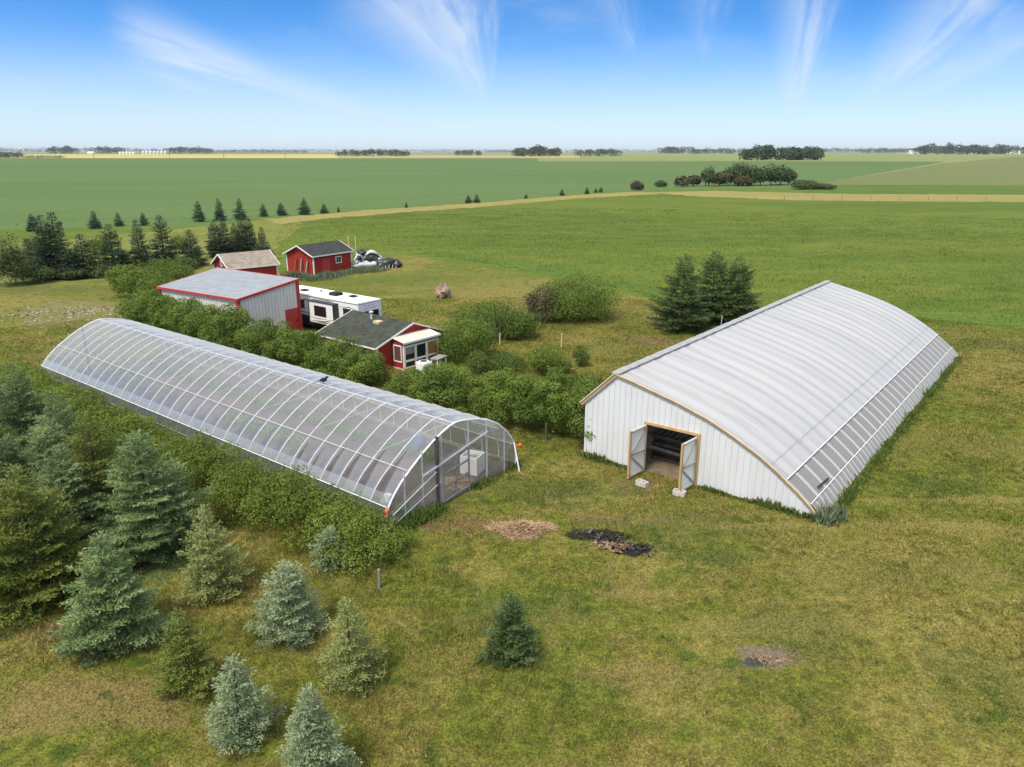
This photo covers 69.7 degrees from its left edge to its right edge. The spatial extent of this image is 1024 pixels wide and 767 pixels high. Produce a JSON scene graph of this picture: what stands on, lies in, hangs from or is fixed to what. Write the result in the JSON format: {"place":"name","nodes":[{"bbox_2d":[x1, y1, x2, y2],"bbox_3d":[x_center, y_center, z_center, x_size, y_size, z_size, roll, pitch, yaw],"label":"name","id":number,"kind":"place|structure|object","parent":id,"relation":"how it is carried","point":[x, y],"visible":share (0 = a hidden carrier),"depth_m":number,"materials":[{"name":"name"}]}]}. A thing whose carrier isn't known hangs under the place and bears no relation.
{"place":"outdoors","nodes":[
{"label":"outdoors","id":0,"kind":"place"},
{"bbox_2d":[102,262,152,296],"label":"bush","id":1,"kind":"object","parent":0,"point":[128,275],"visible":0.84,"depth_m":77.75,"materials":[{"name":"green plant"}]},
{"bbox_2d":[127,272,174,299],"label":"bush","id":2,"kind":"object","parent":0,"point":[153,282],"visible":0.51,"depth_m":74.72,"materials":[{"name":"green plant"}]},
{"bbox_2d":[0,219,303,289],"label":"rough field","id":3,"kind":"structure","parent":0,"point":[271,231],"depth_m":126.90,"materials":[{"name":"green plant"}]},
{"bbox_2d":[0,224,31,285],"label":"bush","id":4,"kind":"object","parent":3,"relation":"on","point":[14,262],"visible":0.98,"depth_m":84.08,"materials":[{"name":"green plant"}]},
{"bbox_2d":[29,215,68,280],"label":"spruce tree","id":5,"kind":"object","parent":3,"relation":"on","point":[37,258],"visible":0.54,"depth_m":88.53,"materials":[{"name":"green plant"}]},
{"bbox_2d":[37,211,79,279],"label":"spruce tree","id":6,"kind":"object","parent":3,"relation":"on","point":[60,245],"visible":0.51,"depth_m":89.41,"materials":[{"name":"green plant"}]},
{"bbox_2d":[58,248,94,279],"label":"spruce tree","id":7,"kind":"object","parent":3,"relation":"on","point":[72,259],"visible":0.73,"depth_m":89.39,"materials":[{"name":"green plant"}]},
{"bbox_2d":[70,233,105,276],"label":"spruce tree","id":8,"kind":"object","parent":3,"relation":"on","point":[90,259],"visible":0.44,"depth_m":91.20,"materials":[{"name":"green plant"}]},
{"bbox_2d":[86,260,121,277],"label":"bush","id":9,"kind":"object","parent":3,"relation":"on","point":[94,273],"visible":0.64,"depth_m":90.68,"materials":[{"name":"green plant"}]},
{"bbox_2d":[127,220,158,267],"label":"spruce tree","id":10,"kind":"object","parent":3,"relation":"on","point":[143,251],"visible":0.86,"depth_m":95.93,"materials":[{"name":"green plant"}]},
{"bbox_2d":[144,215,181,264],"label":"spruce tree","id":11,"kind":"object","parent":3,"relation":"on","point":[167,254],"visible":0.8,"depth_m":98.85,"materials":[{"name":"green plant"}]},
{"bbox_2d":[176,229,208,265],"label":"spruce tree","id":12,"kind":"object","parent":3,"relation":"on","point":[188,253],"visible":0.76,"depth_m":99.30,"materials":[{"name":"green plant"}]},
{"bbox_2d":[226,223,245,252],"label":"spruce tree","id":13,"kind":"object","parent":3,"relation":"on","point":[235,244],"visible":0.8,"depth_m":109.15,"materials":[{"name":"green plant"}]},
{"bbox_2d":[140,256,196,281],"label":"bush","id":14,"kind":"object","parent":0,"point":[177,270],"visible":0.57,"depth_m":82.26,"materials":[{"name":"green plant"}]},
{"bbox_2d":[19,154,338,157],"bbox_3d":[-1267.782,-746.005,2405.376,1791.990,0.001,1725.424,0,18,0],"label":"canola field","id":15,"kind":"structure","parent":0,"point":[197,155],"depth_m":2475.06,"materials":[{"name":"plant"}]},
{"bbox_2d":[56,355,511,531],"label":"soil","id":16,"kind":"structure","parent":0,"point":[389,482],"depth_m":40.31,"materials":[{"name":"brown soil"}]},
{"bbox_2d":[101,358,179,399],"bbox_3d":[-24.773,-0.440,48.553,9.706,1.284,1.320,14,22,37],"label":"vegetable row","id":17,"kind":"object","parent":16,"relation":"on","point":[129,374],"visible":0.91,"depth_m":48.50,"materials":[{"name":"green plant"}]},
{"bbox_2d":[68,374,409,518],"bbox_3d":[-16.952,2.515,40.221,32.084,0.679,1.787,13,22,36],"label":"vegetable row","id":18,"kind":"object","parent":16,"relation":"on","point":[228,438],"visible":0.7,"depth_m":38.80,"materials":[{"name":"green plant"}]},
{"bbox_2d":[219,407,310,450],"bbox_3d":[-13.600,2.293,39.975,7.930,1.251,1.517,13,22,36],"label":"vegetable row","id":19,"kind":"object","parent":16,"relation":"on","point":[245,421],"visible":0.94,"depth_m":39.52,"materials":[{"name":"green plant"}]},
{"bbox_2d":[41,318,523,531],"bbox_3d":[-15.572,0.295,42.452,34.481,3.629,9.353,13,22,36],"label":"greenhouse","id":20,"kind":"object","parent":16,"relation":"on","point":[214,347],"visible":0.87,"depth_m":39.62,"materials":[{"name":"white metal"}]},
{"bbox_2d":[442,446,469,502],"bbox_3d":[-2.472,4.058,32.825,0.063,2.131,1.738,13,22,36],"label":"door","id":21,"kind":"structure","parent":20,"relation":"in","point":[456,466],"depth_m":32.87,"materials":[{"name":"grey metal"}]},
{"bbox_2d":[147,358,434,460],"bbox_3d":[-15.022,1.045,44.733,28.106,0.757,1.481,13,22,36],"label":"vegetable row","id":22,"kind":"object","parent":16,"relation":"on","point":[263,402],"visible":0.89,"depth_m":43.78,"materials":[{"name":"green plant"}]},
{"bbox_2d":[460,450,484,475],"bbox_3d":[-1.916,3.841,35.689,0.900,0.900,0.900,7,19,22],"label":"storage bin","id":23,"kind":"object","parent":16,"relation":"on","point":[477,463],"visible":0.75,"depth_m":35.41,"materials":[{"name":"white plastic"}]},
{"bbox_2d":[340,155,578,157],"bbox_3d":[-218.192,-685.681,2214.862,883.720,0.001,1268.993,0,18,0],"label":"stubble field","id":24,"kind":"structure","parent":0,"point":[451,156],"depth_m":2036.18,"materials":[{"name":"beige plant"}]},
{"bbox_2d":[335,148,410,155],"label":"grove","id":25,"kind":"object","parent":24,"relation":"on","point":[378,152],"visible":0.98,"depth_m":2123.11,"materials":[{"name":"green plant"}]},
{"bbox_2d":[511,144,561,155],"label":"grove","id":26,"kind":"object","parent":24,"relation":"on","point":[535,150],"visible":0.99,"depth_m":2121.11,"materials":[{"name":"green plant"}]},
{"bbox_2d":[268,192,661,223],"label":"dry grass strip","id":27,"kind":"object","parent":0,"point":[290,219],"visible":0.98,"depth_m":203.01,"materials":[{"name":"beige plant"}]},
{"bbox_2d":[0,158,946,229],"bbox_3d":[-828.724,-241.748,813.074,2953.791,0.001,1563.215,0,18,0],"label":"crop field","id":28,"kind":"structure","parent":0,"point":[73,192],"depth_m":364.64,"materials":[{"name":"green plant"}]},
{"bbox_2d":[787,178,821,188],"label":"bush","id":29,"kind":"object","parent":28,"relation":"on","point":[805,184],"visible":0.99,"depth_m":297.07,"materials":[{"name":"green plant"}]},
{"bbox_2d":[0,255,1023,766],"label":"lawn","id":30,"kind":"structure","parent":0,"point":[416,277],"depth_m":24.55,"materials":[{"name":"green plant"}]},
{"bbox_2d":[0,433,41,520],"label":"spruce tree","id":31,"kind":"object","parent":30,"relation":"on","point":[5,455],"visible":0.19,"depth_m":31.16,"materials":[{"name":"green plant"}]},
{"bbox_2d":[0,363,75,463],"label":"spruce tree","id":32,"kind":"object","parent":30,"relation":"on","point":[16,421],"visible":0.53,"depth_m":36.15,"materials":[{"name":"green plant"}]},
{"bbox_2d":[15,414,101,517],"bbox_3d":[-19.725,3.391,31.522,3.474,4.429,3.884,0,18,0],"label":"spruce tree","id":33,"kind":"object","parent":30,"relation":"on","point":[35,458],"visible":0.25,"depth_m":31.06,"materials":[{"name":"green plant"}]},
{"bbox_2d":[0,304,124,327],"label":"wood chips","id":34,"kind":"object","parent":30,"relation":"on","point":[74,311],"visible":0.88,"depth_m":70.23,"materials":[{"name":"beige wood"}]},
{"bbox_2d":[23,390,107,481],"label":"spruce tree","id":35,"kind":"object","parent":30,"relation":"on","point":[68,422],"visible":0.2,"depth_m":33.11,"materials":[{"name":"green plant"}]},
{"bbox_2d":[19,445,113,561],"bbox_3d":[-16.903,4.371,28.208,4.207,4.561,4.403,0,18,0],"label":"spruce tree","id":36,"kind":"object","parent":30,"relation":"on","point":[70,475],"visible":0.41,"depth_m":27.48,"materials":[{"name":"green plant"}]},
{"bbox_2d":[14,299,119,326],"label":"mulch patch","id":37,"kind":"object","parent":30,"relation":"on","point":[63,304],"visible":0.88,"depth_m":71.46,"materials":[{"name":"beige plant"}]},
{"bbox_2d":[0,463,133,643],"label":"spruce tree","id":38,"kind":"object","parent":30,"relation":"on","point":[49,550],"visible":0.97,"depth_m":24.73,"materials":[{"name":"green plant"}]},
{"bbox_2d":[44,410,142,554],"bbox_3d":[-16.275,3.614,29.326,4.863,5.329,4.562,16,24,41],"label":"spruce tree","id":39,"kind":"object","parent":30,"relation":"on","point":[87,465],"visible":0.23,"depth_m":28.92,"materials":[{"name":"green plant"}]},
{"bbox_2d":[46,530,181,668],"bbox_3d":[-12.656,6.354,22.955,3.655,3.950,3.327,-13,22,-35],"label":"spruce tree","id":40,"kind":"object","parent":30,"relation":"on","point":[92,619],"visible":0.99,"depth_m":22.50,"materials":[{"name":"green plant"}]},
{"bbox_2d":[78,428,220,584],"bbox_3d":[-14.070,4.214,27.671,5.540,5.185,5.134,0,18,0],"label":"spruce tree","id":41,"kind":"object","parent":30,"relation":"on","point":[137,529],"visible":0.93,"depth_m":27.48,"materials":[{"name":"green plant"}]},
{"bbox_2d":[146,607,217,701],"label":"spruce tree","id":42,"kind":"object","parent":30,"relation":"on","point":[195,661],"visible":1,"depth_m":20.77,"materials":[{"name":"green plant"}]},
{"bbox_2d":[0,355,418,582],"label":"hedge","id":43,"kind":"object","parent":30,"relation":"on","point":[199,457],"visible":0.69,"depth_m":30.75,"materials":[{"name":"green plant"}]},
{"bbox_2d":[170,504,254,606],"bbox_3d":[-10.433,5.774,25.558,2.799,3.486,2.700,0,18,0],"label":"spruce tree","id":44,"kind":"object","parent":30,"relation":"on","point":[203,573],"visible":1,"depth_m":25.35,"materials":[{"name":"green plant"}]},
{"bbox_2d":[156,267,302,342],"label":"workshop","id":45,"kind":"structure","parent":30,"relation":"on","point":[275,298],"depth_m":61.25,"materials":[{"name":"beige metal"}]},
{"bbox_2d":[285,307,299,330],"bbox_3d":[-18.624,-5.262,62.355,0.112,2.188,1.325,11,21,31],"label":"door","id":46,"kind":"structure","parent":45,"relation":"in","point":[292,315],"depth_m":62.27,"materials":[{"name":"red metal"}]},
{"bbox_2d":[210,249,279,274],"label":"shed","id":47,"kind":"structure","parent":30,"relation":"on","point":[264,261],"depth_m":83.75,"materials":[{"name":"brown"}]},
{"bbox_2d":[203,653,286,756],"bbox_3d":[-7.174,8.236,19.094,2.090,2.695,2.015,0,18,0],"label":"spruce tree","id":48,"kind":"object","parent":30,"relation":"on","point":[251,714],"visible":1,"depth_m":19.06,"materials":[{"name":"green plant"}]},
{"bbox_2d":[113,289,395,392],"bbox_3d":[-21.919,-4.404,56.519,32.711,4.062,4.716,12,21,34],"label":"hedge","id":49,"kind":"object","parent":30,"relation":"on","point":[338,359],"visible":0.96,"depth_m":53.47,"materials":[{"name":"green plant"}]},
{"bbox_2d":[242,559,328,652],"bbox_3d":[-7.262,6.859,23.316,2.763,2.770,2.580,0,18,0],"label":"spruce tree","id":50,"kind":"object","parent":30,"relation":"on","point":[296,608],"visible":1,"depth_m":23.14,"materials":[{"name":"green plant"}]},
{"bbox_2d":[282,240,353,274],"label":"shed","id":51,"kind":"structure","parent":30,"relation":"on","point":[331,256],"depth_m":94.26,"materials":[{"name":"red wood"}]},
{"bbox_2d":[275,681,363,766],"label":"spruce tree","id":52,"kind":"object","parent":30,"relation":"on","point":[310,741],"visible":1,"depth_m":17.51,"materials":[{"name":"green plant"}]},
{"bbox_2d":[307,524,351,576],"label":"spruce tree","id":53,"kind":"object","parent":30,"relation":"on","point":[320,544],"visible":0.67,"depth_m":27.32,"materials":[{"name":"green plant"}]},
{"bbox_2d":[279,265,391,282],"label":"weeds","id":54,"kind":"object","parent":30,"relation":"on","point":[300,274],"visible":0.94,"depth_m":90.82,"materials":[{"name":"green plant"}]},
{"bbox_2d":[98,511,580,766],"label":"lush tufts","id":55,"kind":"object","parent":30,"relation":"on","point":[390,688],"visible":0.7,"depth_m":22.23,"materials":[{"name":"green plant"}]},
{"bbox_2d":[299,285,381,327],"bbox_3d":[-16.570,-6.457,64.162,11.968,3.375,3.138,13,22,36],"label":"travel trailer","id":56,"kind":"object","parent":30,"relation":"on","point":[321,308],"visible":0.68,"depth_m":61.88,"materials":[{"name":"white metal"}]},
{"bbox_2d":[312,595,387,697],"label":"spruce tree","id":57,"kind":"object","parent":30,"relation":"on","point":[340,664],"visible":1,"depth_m":21.12,"materials":[{"name":"green plant"}]},
{"bbox_2d":[352,248,382,267],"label":"sheeting pile","id":58,"kind":"object","parent":30,"relation":"on","point":[362,257],"visible":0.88,"depth_m":97.65,"materials":[{"name":"white plastic"}]},
{"bbox_2d":[315,310,447,371],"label":"cottage","id":59,"kind":"structure","parent":30,"relation":"on","point":[401,344],"depth_m":53.35,"materials":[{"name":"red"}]},
{"bbox_2d":[389,501,453,534],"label":"weeds","id":60,"kind":"object","parent":30,"relation":"on","point":[420,516],"visible":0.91,"depth_m":30.81,"materials":[{"name":"green plant"}]},
{"bbox_2d":[433,309,497,363],"bbox_3d":[-3.480,-3.642,54.716,5.797,3.856,5.592,0,18,0],"label":"bush","id":61,"kind":"object","parent":30,"relation":"on","point":[462,338],"visible":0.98,"depth_m":54.08,"materials":[{"name":"green plant"}]},
{"bbox_2d":[461,349,490,371],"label":"bush","id":62,"kind":"object","parent":30,"relation":"on","point":[476,362],"visible":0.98,"depth_m":51.39,"materials":[{"name":"green plant"}]},
{"bbox_2d":[384,362,598,440],"bbox_3d":[-1.172,0.272,42.104,16.051,3.849,4.296,11,21,32],"label":"hedge","id":63,"kind":"object","parent":30,"relation":"on","point":[446,383],"visible":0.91,"depth_m":41.03,"materials":[{"name":"green plant"}]},
{"bbox_2d":[446,298,537,334],"bbox_3d":[-2.027,-5.622,62.481,7.012,2.951,7.446,-12,21,-33],"label":"bush","id":64,"kind":"object","parent":30,"relation":"on","point":[478,311],"visible":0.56,"depth_m":62.30,"materials":[{"name":"green plant"}]},
{"bbox_2d":[462,442,524,489],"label":"weeds","id":65,"kind":"object","parent":30,"relation":"on","point":[484,480],"visible":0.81,"depth_m":36.00,"materials":[{"name":"green plant"}]},
{"bbox_2d":[459,298,551,343],"bbox_3d":[-0.799,-5.512,60.470,8.629,3.802,6.016,-2,18,-6],"label":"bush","id":66,"kind":"object","parent":30,"relation":"on","point":[501,327],"visible":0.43,"depth_m":60.30,"materials":[{"name":"green plant"}]},
{"bbox_2d":[484,350,530,373],"bbox_3d":[-0.646,-1.640,52.577,4.208,1.352,3.822,0,18,0],"label":"bush","id":67,"kind":"object","parent":30,"relation":"on","point":[512,362],"visible":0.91,"depth_m":52.09,"materials":[{"name":"green plant"}]},
{"bbox_2d":[474,593,545,669],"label":"spruce tree","id":68,"kind":"object","parent":30,"relation":"on","point":[519,641],"visible":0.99,"depth_m":22.23,"materials":[{"name":"green plant"}]},
{"bbox_2d":[0,330,1023,766],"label":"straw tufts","id":69,"kind":"object","parent":30,"relation":"on","point":[578,580],"visible":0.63,"depth_m":23.63,"materials":[{"name":"plant"}]},
{"bbox_2d":[0,301,1023,766],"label":"weed tufts","id":70,"kind":"object","parent":30,"relation":"on","point":[940,409],"visible":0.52,"depth_m":25.18,"materials":[{"name":"green plant"}]},
{"bbox_2d":[498,307,541,338],"bbox_3d":[0.531,-4.965,60.943,3.918,2.632,4.135,0,18,0],"label":"bush","id":71,"kind":"object","parent":30,"relation":"on","point":[529,325],"visible":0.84,"depth_m":60.13,"materials":[{"name":"green plant"}]},
{"bbox_2d":[483,519,560,541],"bbox_3d":[0.418,5.842,30.105,3.399,0.466,1.899,0,18,0],"label":"straw heap","id":72,"kind":"object","parent":30,"relation":"on","point":[509,528],"visible":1,"depth_m":30.11,"materials":[{"name":"beige plant"}]},
{"bbox_2d":[524,339,574,375],"bbox_3d":[2.514,-1.788,51.278,3.572,2.404,3.083,5,18,16],"label":"bush","id":73,"kind":"object","parent":30,"relation":"on","point":[539,357],"visible":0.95,"depth_m":50.91,"materials":[{"name":"green plant"}]},
{"bbox_2d":[532,266,625,322],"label":"bush","id":74,"kind":"object","parent":30,"relation":"on","point":[576,292],"visible":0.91,"depth_m":66.59,"materials":[{"name":"green plant"}]},
{"bbox_2d":[572,342,589,365],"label":"bush","id":75,"kind":"object","parent":30,"relation":"on","point":[579,356],"visible":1,"depth_m":52.91,"materials":[{"name":"green plant"}]},
{"bbox_2d":[577,449,626,468],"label":"weeds","id":76,"kind":"object","parent":30,"relation":"on","point":[594,456],"visible":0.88,"depth_m":36.93,"materials":[{"name":"green plant"}]},
{"bbox_2d":[572,525,656,558],"bbox_3d":[4.058,6.295,29.345,4.015,0.390,1.634,12,21,34],"label":"ash debris","id":77,"kind":"object","parent":30,"relation":"on","point":[600,535],"visible":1,"depth_m":29.37,"materials":[{"name":"black wood"}]},
{"bbox_2d":[643,252,715,335],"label":"spruce tree","id":78,"kind":"object","parent":30,"relation":"on","point":[670,312],"visible":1,"depth_m":62.83,"materials":[{"name":"green plant"}]},
{"bbox_2d":[680,251,745,326],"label":"spruce tree","id":79,"kind":"object","parent":30,"relation":"on","point":[709,264],"visible":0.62,"depth_m":65.92,"materials":[{"name":"green plant"}]},
{"bbox_2d":[695,484,822,521],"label":"weeds","id":80,"kind":"object","parent":30,"relation":"on","point":[775,505],"visible":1,"depth_m":32.08,"materials":[{"name":"green plant"}]},
{"bbox_2d":[810,500,848,526],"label":"weeds","id":81,"kind":"object","parent":30,"relation":"on","point":[832,514],"visible":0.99,"depth_m":30.87,"materials":[{"name":"green plant"}]},
{"bbox_2d":[823,356,968,525],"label":"weeds","id":82,"kind":"object","parent":30,"relation":"on","point":[889,442],"visible":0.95,"depth_m":39.43,"materials":[{"name":"green plant"}]},
{"bbox_2d":[0,188,1023,329],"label":"pasture field","id":83,"kind":"structure","parent":0,"point":[982,211],"depth_m":129.90,"materials":[{"name":"green plant"}]},
{"bbox_2d":[10,260,56,283],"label":"bush","id":84,"kind":"object","parent":83,"relation":"on","point":[40,272],"visible":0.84,"depth_m":86.46,"materials":[{"name":"green plant"}]},
{"bbox_2d":[47,264,87,279],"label":"bush","id":85,"kind":"object","parent":83,"relation":"on","point":[68,272],"visible":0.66,"depth_m":88.75,"materials":[{"name":"green plant"}]},
{"bbox_2d":[90,224,135,272],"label":"spruce tree","id":86,"kind":"object","parent":83,"relation":"on","point":[112,253],"visible":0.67,"depth_m":92.63,"materials":[{"name":"green plant"}]},
{"bbox_2d":[204,219,232,257],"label":"spruce tree","id":87,"kind":"object","parent":83,"relation":"on","point":[212,248],"visible":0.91,"depth_m":107.75,"materials":[{"name":"green plant"}]},
{"bbox_2d":[240,218,259,251],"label":"spruce tree","id":88,"kind":"object","parent":83,"relation":"on","point":[253,243],"visible":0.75,"depth_m":110.24,"materials":[{"name":"green plant"}]},
{"bbox_2d":[519,280,563,322],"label":"bush","id":89,"kind":"object","parent":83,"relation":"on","point":[537,305],"visible":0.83,"depth_m":66.06,"materials":[{"name":"green plant"}]},
{"bbox_2d":[707,256,764,324],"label":"spruce tree","id":90,"kind":"object","parent":83,"relation":"on","point":[746,297],"visible":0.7,"depth_m":65.56,"materials":[{"name":"green plant"}]},
{"bbox_2d":[580,280,957,515],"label":"storage barn","id":91,"kind":"structure","parent":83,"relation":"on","point":[780,391],"depth_m":37.59,"materials":[{"name":"white metal"}]},
{"bbox_2d":[627,425,646,478],"bbox_3d":[5.943,3.236,34.896,0.091,2.412,1.306,17,24,42],"label":"door","id":92,"kind":"structure","parent":91,"relation":"in","point":[637,437],"depth_m":34.86,"materials":[{"name":"white wood"}]},
{"bbox_2d":[678,437,697,491],"bbox_3d":[8.008,3.703,33.421,0.091,2.412,1.306,16,24,41],"label":"door","id":93,"kind":"structure","parent":91,"relation":"in","point":[688,457],"depth_m":33.39,"materials":[{"name":"white wood"}]},
{"bbox_2d":[0,152,1023,189],"bbox_3d":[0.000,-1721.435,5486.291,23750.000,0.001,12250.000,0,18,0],"label":"ground","id":94,"kind":"structure","parent":0,"point":[653,153],"depth_m":4379.68,"materials":[{"name":"green plant"}]},
{"bbox_2d":[0,147,210,152],"bbox_3d":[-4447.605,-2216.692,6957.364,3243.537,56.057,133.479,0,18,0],"label":"treeline","id":95,"kind":"object","parent":94,"relation":"on","point":[40,150],"visible":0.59,"depth_m":6950.96,"materials":[{"name":"green plant"}]},
{"bbox_2d":[202,148,510,151],"bbox_3d":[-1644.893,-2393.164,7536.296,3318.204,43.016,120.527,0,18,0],"label":"treeline","id":96,"kind":"object","parent":94,"relation":"on","point":[368,149],"visible":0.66,"depth_m":7534.43,"materials":[{"name":"green plant"}]},
{"bbox_2d":[911,141,1013,153],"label":"grove","id":97,"kind":"object","parent":94,"relation":"on","point":[949,148],"visible":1,"depth_m":3278.17,"materials":[{"name":"green plant"}]},
{"bbox_2d":[0,0,1023,151],"label":"sky","id":98,"kind":"structure","parent":0,"point":[426,75],"materials":[{"name":"blue"}]},
{"bbox_2d":[414,251,1023,325],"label":"lush strip","id":99,"kind":"object","parent":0,"point":[978,319],"visible":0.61,"depth_m":85.34,"materials":[{"name":"green plant"}]},
{"bbox_2d":[537,154,1023,160],"bbox_3d":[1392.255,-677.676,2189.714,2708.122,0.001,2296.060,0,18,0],"label":"pale field","id":100,"kind":"structure","parent":0,"point":[736,157],"depth_m":1507.15,"materials":[{"name":"plant"}]},
{"bbox_2d":[572,148,621,155],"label":"grove","id":101,"kind":"object","parent":100,"relation":"on","point":[610,151],"visible":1,"depth_m":2126.04,"materials":[{"name":"green plant"}]},
{"bbox_2d":[738,142,825,159],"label":"grove","id":102,"kind":"object","parent":100,"relation":"on","point":[763,152],"visible":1,"depth_m":1241.05,"materials":[{"name":"green plant"}]},
{"bbox_2d":[645,359,940,512],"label":"barn floor","id":103,"kind":"structure","parent":0,"point":[661,467],"depth_m":36.47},
{"bbox_2d":[647,427,726,464],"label":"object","id":104,"kind":"object","parent":103,"relation":"on","point":[666,445],"visible":0.15,"depth_m":36.69,"materials":[{"name":"black wood"}]},
{"bbox_2d":[643,191,1023,201],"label":"dry fence strip","id":105,"kind":"object","parent":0,"point":[887,197],"visible":1,"depth_m":251.67,"materials":[{"name":"beige plant"}]},
{"bbox_2d":[807,186,1023,194],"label":"lush field","id":106,"kind":"structure","parent":0,"point":[988,190],"depth_m":289.88,"materials":[{"name":"green plant"}]},
{"bbox_2d":[825,157,1023,185],"bbox_3d":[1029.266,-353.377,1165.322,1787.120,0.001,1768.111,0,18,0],"label":"field","id":107,"kind":"structure","parent":0,"point":[1008,171],"depth_m":465.42,"materials":[{"name":"plant"}]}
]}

